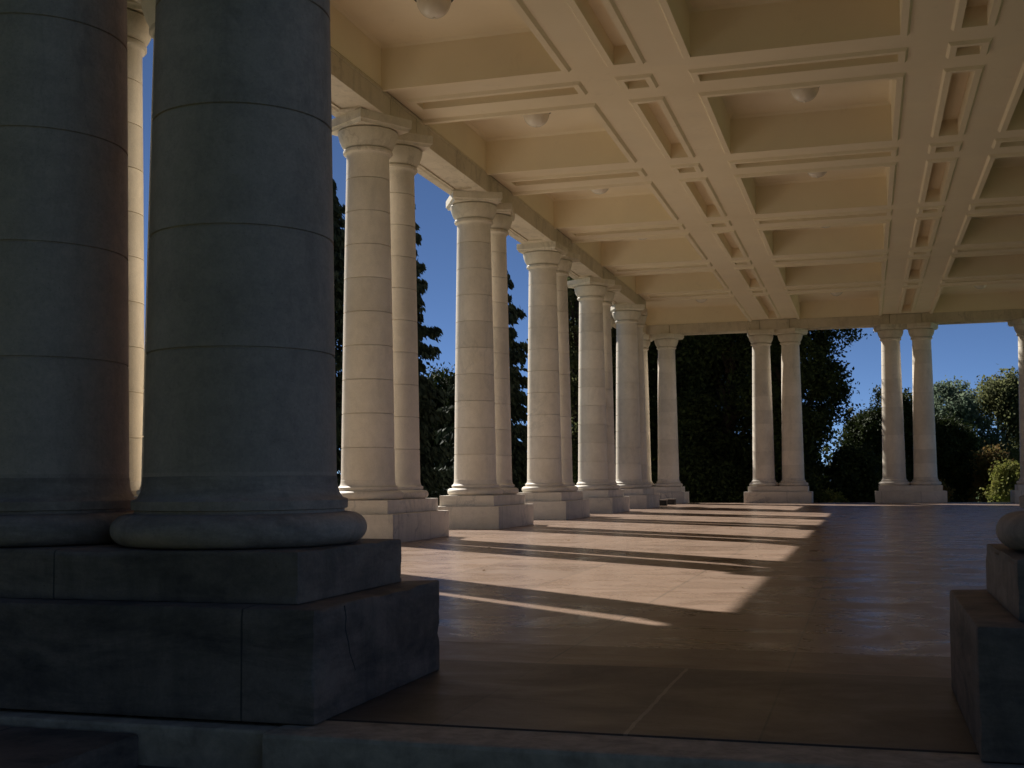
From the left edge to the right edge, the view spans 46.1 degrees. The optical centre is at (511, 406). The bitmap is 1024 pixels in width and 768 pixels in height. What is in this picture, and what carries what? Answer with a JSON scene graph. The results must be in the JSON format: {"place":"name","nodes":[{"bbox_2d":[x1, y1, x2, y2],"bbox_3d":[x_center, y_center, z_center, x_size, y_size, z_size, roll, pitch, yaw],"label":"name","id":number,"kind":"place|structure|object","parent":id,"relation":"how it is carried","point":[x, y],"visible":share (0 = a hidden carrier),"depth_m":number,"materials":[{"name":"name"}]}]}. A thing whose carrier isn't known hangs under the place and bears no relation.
{"place":"outdoors","nodes":[
{"label":"outdoors","id":0,"kind":"place"},
{"bbox_2d":[142,38,1017,473],"label":"sky","id":1,"kind":"structure","parent":0,"point":[968,351],"materials":[{"name":"blue"}]},
{"bbox_2d":[327,502,1023,754],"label":"floor","id":2,"kind":"structure","parent":0,"point":[828,625],"depth_m":8.34,"materials":[{"name":"beige stone"}]},
{"bbox_2d":[0,538,439,724],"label":"marble pedestal","id":3,"kind":"object","parent":2,"relation":"on","point":[313,635],"visible":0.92,"depth_m":5.29,"materials":[{"name":"stone"}]},
{"bbox_2d":[0,0,135,546],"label":"marble column","id":4,"kind":"structure","parent":3,"relation":"on","point":[64,388],"depth_m":6.01,"materials":[{"name":"grey stone"}]},
{"bbox_2d":[109,0,366,548],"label":"marble column","id":5,"kind":"structure","parent":3,"relation":"on","point":[240,425],"depth_m":5.64,"materials":[{"name":"grey stone"}]},
{"bbox_2d":[345,498,448,542],"bbox_3d":[-2.273,1.961,20.999,1.526,0.702,2.736,-1,-4,16],"label":"marble pedestal","id":6,"kind":"object","parent":2,"relation":"on","point":[405,520],"visible":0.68,"depth_m":20.05,"materials":[{"name":"white stone"}]},
{"bbox_2d":[332,108,411,499],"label":"marble column","id":7,"kind":"structure","parent":6,"relation":"on","point":[367,139],"depth_m":20.31,"materials":[{"name":"beige stone"}]},
{"bbox_2d":[389,133,432,498],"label":"marble column","id":8,"kind":"structure","parent":6,"relation":"on","point":[407,151],"depth_m":21.49,"materials":[{"name":"beige stone"}]},
{"bbox_2d":[438,494,533,528],"bbox_3d":[-0.620,2.293,26.609,1.526,0.702,2.736,-1,-4,16],"label":"marble pedestal","id":9,"kind":"object","parent":2,"relation":"on","point":[503,511],"visible":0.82,"depth_m":25.39,"materials":[{"name":"white stone"}]},
{"bbox_2d":[446,190,502,494],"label":"marble column","id":10,"kind":"structure","parent":9,"relation":"on","point":[473,213],"depth_m":25.92,"materials":[{"name":"beige stone"}]},
{"bbox_2d":[491,203,518,494],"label":"marble column","id":11,"kind":"structure","parent":9,"relation":"on","point":[503,219],"depth_m":27.09,"materials":[{"name":"beige stone"}]},
{"bbox_2d":[517,491,589,519],"bbox_3d":[1.034,2.626,32.219,1.526,0.702,2.736,-1,-4,16],"label":"marble pedestal","id":12,"kind":"object","parent":2,"relation":"on","point":[559,505],"visible":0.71,"depth_m":30.99,"materials":[{"name":"white stone"}]},
{"bbox_2d":[517,241,567,491],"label":"marble column","id":13,"kind":"structure","parent":12,"relation":"on","point":[542,260],"depth_m":31.53,"materials":[{"name":"beige stone"}]},
{"bbox_2d":[556,252,579,491],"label":"marble column","id":14,"kind":"structure","parent":12,"relation":"on","point":[565,266],"depth_m":32.73,"materials":[{"name":"beige stone"}]},
{"bbox_2d":[578,489,629,513],"bbox_3d":[2.687,2.958,37.829,1.526,0.702,2.736,-1,-4,16],"label":"marble pedestal","id":15,"kind":"object","parent":2,"relation":"on","point":[608,501],"visible":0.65,"depth_m":36.59,"materials":[{"name":"white stone"}]},
{"bbox_2d":[567,277,614,489],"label":"marble column","id":16,"kind":"structure","parent":15,"relation":"on","point":[590,292],"depth_m":37.14,"materials":[{"name":"beige stone"}]},
{"bbox_2d":[603,285,621,489],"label":"marble column","id":17,"kind":"structure","parent":15,"relation":"on","point":[609,296],"depth_m":38.34,"materials":[{"name":"beige stone"}]},
{"bbox_2d":[623,488,658,508],"bbox_3d":[4.340,3.290,43.439,1.526,0.702,2.736,-1,-4,16],"label":"marble pedestal","id":18,"kind":"object","parent":2,"relation":"on","point":[643,498],"visible":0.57,"depth_m":42.18,"materials":[{"name":"white stone"}]},
{"bbox_2d":[610,304,645,488],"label":"marble column","id":19,"kind":"structure","parent":18,"relation":"on","point":[626,317],"depth_m":42.75,"materials":[{"name":"beige stone"}]},
{"bbox_2d":[637,308,651,487],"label":"marble column","id":20,"kind":"structure","parent":18,"relation":"on","point":[640,326],"depth_m":43.94,"materials":[{"name":"beige stone"}]},
{"bbox_2d":[659,500,666,505],"bbox_3d":[5.847,3.716,46.716,0.380,0.232,0.340,-1,-4,13],"label":"floodlight box","id":21,"kind":"object","parent":2,"relation":"on","point":[662,502],"visible":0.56,"depth_m":46.56,"materials":[{"name":"metal"}]},
{"bbox_2d":[651,487,688,503],"bbox_3d":[6.139,3.785,51.705,2.736,0.702,1.526,-1,-4,16],"label":"marble pedestal","id":22,"kind":"object","parent":2,"relation":"on","point":[680,495],"visible":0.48,"depth_m":50.84,"materials":[{"name":"white stone"}]},
{"bbox_2d":[643,334,653,486],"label":"marble column","id":23,"kind":"structure","parent":22,"relation":"on","point":[647,341],"depth_m":51.82,"materials":[{"name":"beige stone"}]},
{"bbox_2d":[650,333,683,486],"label":"marble column","id":24,"kind":"structure","parent":22,"relation":"on","point":[668,454],"depth_m":51.42,"materials":[{"name":"beige stone"}]},
{"bbox_2d":[665,499,676,504],"bbox_3d":[6.431,3.829,48.626,0.380,0.232,0.340,-2,-4,22],"label":"floodlight box","id":25,"kind":"object","parent":2,"relation":"on","point":[671,501],"visible":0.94,"depth_m":48.48,"materials":[{"name":"metal"}]},
{"bbox_2d":[744,486,812,502],"bbox_3d":[11.145,3.655,50.238,2.736,0.702,1.526,-1,-4,16],"label":"marble pedestal","id":26,"kind":"object","parent":2,"relation":"on","point":[778,494],"visible":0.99,"depth_m":49.56,"materials":[{"name":"white stone"}]},
{"bbox_2d":[747,329,778,485],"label":"marble column","id":27,"kind":"structure","parent":26,"relation":"on","point":[763,439],"depth_m":50.30,"materials":[{"name":"beige stone"}]},
{"bbox_2d":[774,328,807,485],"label":"marble column","id":28,"kind":"structure","parent":26,"relation":"on","point":[789,339],"depth_m":49.96,"materials":[{"name":"beige stone"}]},
{"bbox_2d":[875,485,947,502],"bbox_3d":[16.149,3.524,48.771,2.736,0.702,1.526,-1,-4,16],"label":"marble pedestal","id":29,"kind":"object","parent":2,"relation":"on","point":[910,494],"visible":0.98,"depth_m":48.09,"materials":[{"name":"beige stone"}]},
{"bbox_2d":[873,324,909,484],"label":"marble column","id":30,"kind":"structure","parent":29,"relation":"on","point":[893,451],"depth_m":48.83,"materials":[{"name":"beige stone"}]},
{"bbox_2d":[906,322,941,484],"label":"marble column","id":31,"kind":"structure","parent":29,"relation":"on","point":[924,448],"depth_m":48.50,"materials":[{"name":"beige stone"}]},
{"bbox_2d":[950,544,1023,763],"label":"marble pedestal","id":32,"kind":"object","parent":2,"relation":"on","point":[987,648],"visible":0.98,"depth_m":4.33,"materials":[{"name":"grey stone"}]},
{"bbox_2d":[996,495,1023,550],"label":"marble column","id":33,"kind":"structure","parent":32,"relation":"on","point":[1010,530],"depth_m":4.80,"materials":[{"name":"white stone"}]},
{"bbox_2d":[1010,485,1023,502],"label":"marble pedestal","id":34,"kind":"object","parent":2,"relation":"on","point":[1016,493],"visible":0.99,"depth_m":47.04,"materials":[{"name":"white stone"}]},
{"bbox_2d":[1008,318,1023,484],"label":"marble column","id":35,"kind":"structure","parent":34,"relation":"on","point":[1017,325],"depth_m":47.60,"materials":[{"name":"beige stone"}]},
{"label":"lawn","id":36,"kind":"structure","parent":0,"visible":0},
{"bbox_2d":[333,179,429,497],"bbox_3d":[-7.256,-1.766,46.142,7.914,14.652,8.136,-1,-4,16],"label":"spruce tree","id":37,"kind":"object","parent":36,"relation":"on","point":[339,243],"visible":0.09,"depth_m":45.76,"materials":[{"name":"green plant"}]},
{"bbox_2d":[415,205,454,505],"bbox_3d":[-4.845,-2.423,48.619,5.609,15.598,5.227,-3,-4,36],"label":"spruce tree","id":38,"kind":"object","parent":36,"relation":"on","point":[428,417],"visible":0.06,"depth_m":48.13,"materials":[{"name":"green plant"}]},
{"bbox_2d":[423,361,455,496],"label":"broadleaf tree","id":39,"kind":"object","parent":36,"relation":"on","point":[441,380],"visible":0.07,"depth_m":60.97,"materials":[{"name":"green plant"}]},
{"bbox_2d":[431,271,527,494],"bbox_3d":[-0.780,-1.240,52.687,6.038,13.963,5.937,-1,-4,16],"label":"spruce tree","id":40,"kind":"object","parent":36,"relation":"on","point":[518,398],"visible":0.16,"depth_m":52.12,"materials":[{"name":"green plant"}]},
{"bbox_2d":[526,276,615,485],"bbox_3d":[3.849,-2.430,63.452,6.292,17.150,6.569,-1,-4,16],"label":"broadleaf tree","id":41,"kind":"object","parent":36,"relation":"on","point":[574,351],"visible":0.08,"depth_m":62.09,"materials":[{"name":"green plant"}]},
{"bbox_2d":[568,290,743,475],"bbox_3d":[7.721,-3.571,65.162,11.378,19.569,10.575,-1,-4,16],"label":"broadleaf tree","id":42,"kind":"object","parent":36,"relation":"on","point":[653,377],"visible":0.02,"depth_m":62.87,"materials":[{"name":"green plant"}]},
{"bbox_2d":[651,431,742,502],"bbox_3d":[8.051,3.482,58.707,5.505,4.669,6.189,1,-4,-15],"label":"leafy bush","id":43,"kind":"object","parent":36,"relation":"on","point":[690,462],"visible":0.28,"depth_m":57.91,"materials":[{"name":"green plant"}]},
{"bbox_2d":[685,453,752,502],"bbox_3d":[10.470,3.975,57.851,4.876,3.539,5.175,-1,-4,16],"label":"leafy bush","id":44,"kind":"object","parent":36,"relation":"on","point":[725,494],"visible":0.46,"depth_m":57.18,"materials":[{"name":"green plant"}]},
{"bbox_2d":[652,330,825,502],"bbox_3d":[11.223,-3.789,60.824,9.271,19.432,9.230,-1,-4,16],"label":"broadleaf tree","id":45,"kind":"object","parent":36,"relation":"on","point":[698,418],"visible":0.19,"depth_m":59.47,"materials":[{"name":"green plant"}]},
{"bbox_2d":[513,407,977,500],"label":"distant wood","id":46,"kind":"object","parent":36,"relation":"on","point":[827,449],"depth_m":106.26,"materials":[{"name":"green plant"}]},
{"bbox_2d":[742,448,839,502],"bbox_3d":[13.029,3.720,56.281,4.593,3.816,4.913,-1,-4,16],"label":"leafy bush","id":47,"kind":"object","parent":36,"relation":"on","point":[816,484],"visible":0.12,"depth_m":55.81,"materials":[{"name":"green plant"}]},
{"bbox_2d":[718,328,873,490],"bbox_3d":[13.649,-2.426,58.368,7.792,16.364,7.153,-1,-4,16],"label":"broadleaf tree","id":48,"kind":"object","parent":36,"relation":"on","point":[820,378],"visible":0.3,"depth_m":56.92,"materials":[{"name":"green plant"}]},
{"bbox_2d":[814,487,849,502],"bbox_3d":[14.513,4.612,55.317,2.363,1.879,2.176,1,-4,-19],"label":"leafy bush","id":49,"kind":"object","parent":36,"relation":"on","point":[829,497],"visible":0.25,"depth_m":54.95,"materials":[{"name":"green plant"}]},
{"bbox_2d":[822,436,881,502],"bbox_3d":[16.432,3.536,57.799,4.215,4.309,3.832,1,-4,-21],"label":"leafy bush","id":50,"kind":"object","parent":36,"relation":"on","point":[851,472],"visible":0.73,"depth_m":57.13,"materials":[{"name":"green plant"}]},
{"bbox_2d":[831,383,943,501],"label":"broadleaf tree","id":51,"kind":"object","parent":36,"relation":"on","point":[867,429],"visible":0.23,"depth_m":65.83,"materials":[{"name":"green plant"}]},
{"bbox_2d":[908,411,984,501],"bbox_3d":[23.847,3.168,65.896,4.245,5.949,4.283,1,-4,-26],"label":"broadleaf tree","id":52,"kind":"object","parent":36,"relation":"on","point":[959,441],"visible":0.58,"depth_m":64.87,"materials":[{"name":"green plant"}]},
{"bbox_2d":[938,478,958,501],"bbox_3d":[19.295,4.275,54.764,1.543,2.425,1.701,3,-5,-45],"label":"autumn bush","id":53,"kind":"object","parent":36,"relation":"on","point":[948,490],"visible":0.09,"depth_m":54.64,"materials":[{"name":"green plant"}]},
{"bbox_2d":[933,375,1016,497],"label":"broadleaf tree","id":54,"kind":"object","parent":36,"relation":"on","point":[961,404],"visible":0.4,"depth_m":72.01,"materials":[{"name":"green plant"}]},
{"bbox_2d":[961,440,1017,501],"bbox_3d":[25.012,3.797,62.284,3.298,4.212,3.867,-1,-4,16],"label":"autumn bush","id":55,"kind":"object","parent":36,"relation":"on","point":[985,458],"visible":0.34,"depth_m":62.27,"materials":[{"name":"green plant"}]},
{"bbox_2d":[967,364,1019,496],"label":"broadleaf tree","id":56,"kind":"object","parent":36,"relation":"on","point":[1000,399],"visible":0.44,"depth_m":73.12,"materials":[{"name":"green plant"}]},
{"bbox_2d":[979,459,1019,501],"bbox_3d":[24.444,4.019,58.584,3.190,3.306,2.762,-1,-4,16],"label":"leafy bush","id":57,"kind":"object","parent":36,"relation":"on","point":[1006,476],"visible":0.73,"depth_m":58.24,"materials":[{"name":"green plant"}]},
{"label":"terrace","id":58,"kind":"structure","parent":0,"visible":0},
{"bbox_2d":[0,726,137,767],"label":"stone cheek block","id":59,"kind":"structure","parent":58,"relation":"on","point":[25,747],"depth_m":4.86,"materials":[{"name":"grey stone"}]},
{"bbox_2d":[136,765,177,767],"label":"steps","id":60,"kind":"structure","parent":58,"relation":"on","point":[143,766],"depth_m":5.03,"materials":[{"name":"grey stone"}]},
{"bbox_2d":[0,502,1023,767],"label":"floor edging","id":61,"kind":"object","parent":60,"relation":"on","point":[176,742],"visible":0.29,"depth_m":4.70,"materials":[{"name":"stone"}]},
{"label":"marble pedestal","id":62,"kind":"object","parent":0,"visible":0},
{"bbox_2d":[134,0,155,497],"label":"marble column","id":63,"kind":"structure","parent":62,"relation":"on","point":[148,8],"depth_m":14.86,"materials":[{"name":"beige stone"}]},
{"bbox_2d":[330,0,1023,335],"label":"pavilion roof","id":64,"kind":"structure","parent":63,"relation":"on","point":[697,140],"depth_m":24.25,"materials":[{"name":"beige paint"}]},
{"bbox_2d":[414,0,452,18],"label":"ceiling light","id":65,"kind":"object","parent":64,"relation":"attached to","point":[434,9],"visible":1,"depth_m":17.95,"materials":[{"name":"white glass"}]},
{"bbox_2d":[523,113,550,127],"bbox_3d":[0.476,-5.724,23.702,0.616,0.448,0.616,0,-4,-8],"label":"ceiling light","id":66,"kind":"object","parent":64,"relation":"attached to","point":[536,120],"visible":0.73,"depth_m":23.55,"materials":[{"name":"white glass"}]},
{"bbox_2d":[591,189,607,194],"bbox_3d":[2.130,-5.392,29.312,0.616,0.448,0.616,-2,-4,24],"label":"ceiling light","id":67,"kind":"object","parent":64,"relation":"attached to","point":[599,191],"visible":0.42,"depth_m":29.21,"materials":[{"name":"white glass"}]},
{"bbox_2d":[790,87,818,102],"bbox_3d":[5.414,-5.853,22.255,0.616,0.448,0.616,-2,-4,24],"label":"ceiling light","id":68,"kind":"object","parent":64,"relation":"attached to","point":[804,95],"visible":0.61,"depth_m":22.11,"materials":[{"name":"white glass"}]},
{"bbox_2d":[808,172,826,177],"bbox_3d":[7.067,-5.520,27.865,0.616,0.448,0.616,2,-4,-33],"label":"ceiling light","id":69,"kind":"object","parent":64,"relation":"attached to","point":[817,174],"visible":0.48,"depth_m":27.76,"materials":[{"name":"white glass"}]},
{"bbox_2d":[974,285,986,288],"bbox_3d":[17.337,-4.577,44.524,0.616,0.448,0.616,-1,-4,8],"label":"ceiling light","id":70,"kind":"object","parent":64,"relation":"attached to","point":[980,286],"visible":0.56,"depth_m":44.40,"materials":[{"name":"white glass"}]},
{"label":"marble pedestal","id":71,"kind":"object","parent":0,"visible":0},
{"bbox_2d":[127,0,150,495],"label":"marble column","id":72,"kind":"structure","parent":71,"relation":"on","point":[138,38],"depth_m":15.33,"materials":[{"name":"beige stone"}]},
{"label":"marble pedestal","id":73,"kind":"object","parent":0,"visible":0},
{"bbox_2d":[611,314,613,328],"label":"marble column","id":74,"kind":"structure","parent":73,"relation":"on","point":[612,320],"depth_m":44.50,"materials":[{"name":"beige stone"}]}
]}

